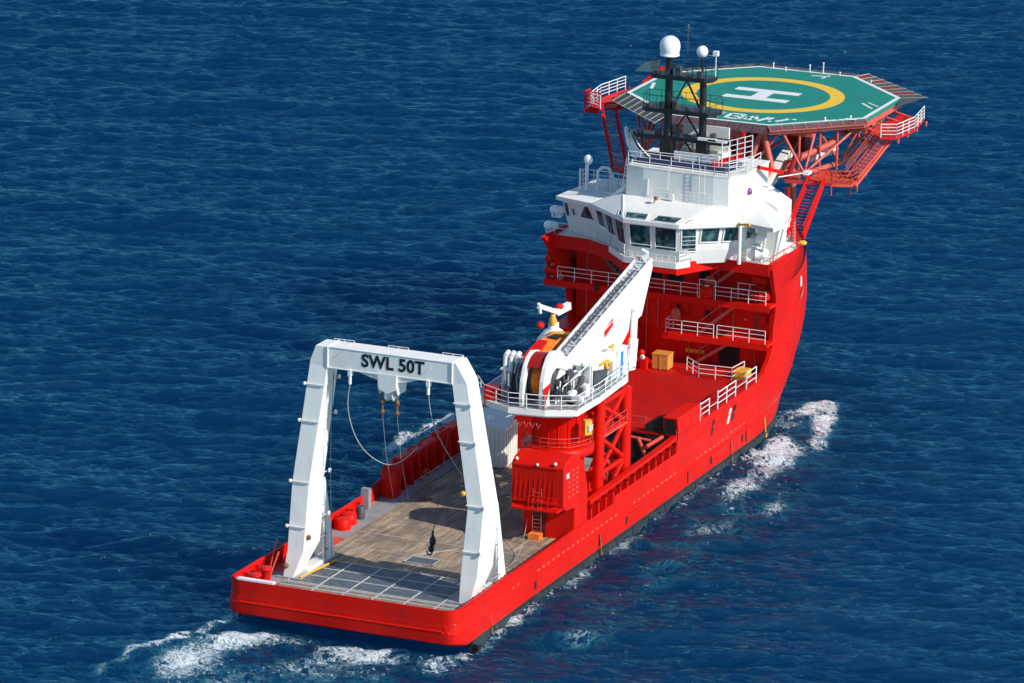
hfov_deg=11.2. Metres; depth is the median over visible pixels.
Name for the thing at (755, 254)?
life raft
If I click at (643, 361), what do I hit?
hydrant post
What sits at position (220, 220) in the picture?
sea
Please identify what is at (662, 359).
storage crate
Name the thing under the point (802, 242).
deck lamp
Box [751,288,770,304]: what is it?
life raft
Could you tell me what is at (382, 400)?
rope
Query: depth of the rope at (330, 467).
382.79 m
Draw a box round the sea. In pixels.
[0,0,1023,682]
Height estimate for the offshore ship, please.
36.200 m
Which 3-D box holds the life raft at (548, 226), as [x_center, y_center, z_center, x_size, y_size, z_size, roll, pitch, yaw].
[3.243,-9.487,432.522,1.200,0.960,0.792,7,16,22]
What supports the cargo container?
on the offshore ship
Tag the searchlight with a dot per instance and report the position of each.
(749, 198)
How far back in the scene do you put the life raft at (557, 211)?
432.81 m
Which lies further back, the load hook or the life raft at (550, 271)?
the life raft at (550, 271)
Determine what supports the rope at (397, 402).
hanging from the offshore ship
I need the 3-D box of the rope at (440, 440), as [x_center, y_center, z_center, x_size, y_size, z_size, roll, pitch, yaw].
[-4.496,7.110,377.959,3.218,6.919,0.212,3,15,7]
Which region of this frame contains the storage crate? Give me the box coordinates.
[652,350,673,369]
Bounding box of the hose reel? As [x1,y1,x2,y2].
[699,279,715,299]
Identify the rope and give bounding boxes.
[330,372,333,563]
[347,384,417,464]
[428,395,463,477]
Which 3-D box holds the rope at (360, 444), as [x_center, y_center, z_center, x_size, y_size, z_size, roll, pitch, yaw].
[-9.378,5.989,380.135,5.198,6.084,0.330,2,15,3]
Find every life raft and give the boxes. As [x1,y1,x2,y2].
[544,220,558,232]
[544,266,559,277]
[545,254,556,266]
[550,205,564,217]
[745,246,768,262]
[750,233,766,246]
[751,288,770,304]
[752,275,769,287]
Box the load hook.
[426,435,458,555]
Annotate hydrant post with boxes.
[638,349,647,369]
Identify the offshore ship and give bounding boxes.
[230,24,927,654]
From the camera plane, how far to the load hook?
381.12 m
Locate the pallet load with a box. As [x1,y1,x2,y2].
[733,367,750,380]
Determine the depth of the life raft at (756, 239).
424.50 m
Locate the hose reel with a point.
(706, 291)
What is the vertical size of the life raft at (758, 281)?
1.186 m
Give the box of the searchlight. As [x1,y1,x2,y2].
[747,188,752,207]
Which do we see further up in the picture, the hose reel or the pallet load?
the hose reel
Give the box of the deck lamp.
[798,240,806,246]
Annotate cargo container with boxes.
[483,407,517,468]
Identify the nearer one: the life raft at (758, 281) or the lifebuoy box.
the lifebuoy box
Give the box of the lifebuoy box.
[583,419,592,434]

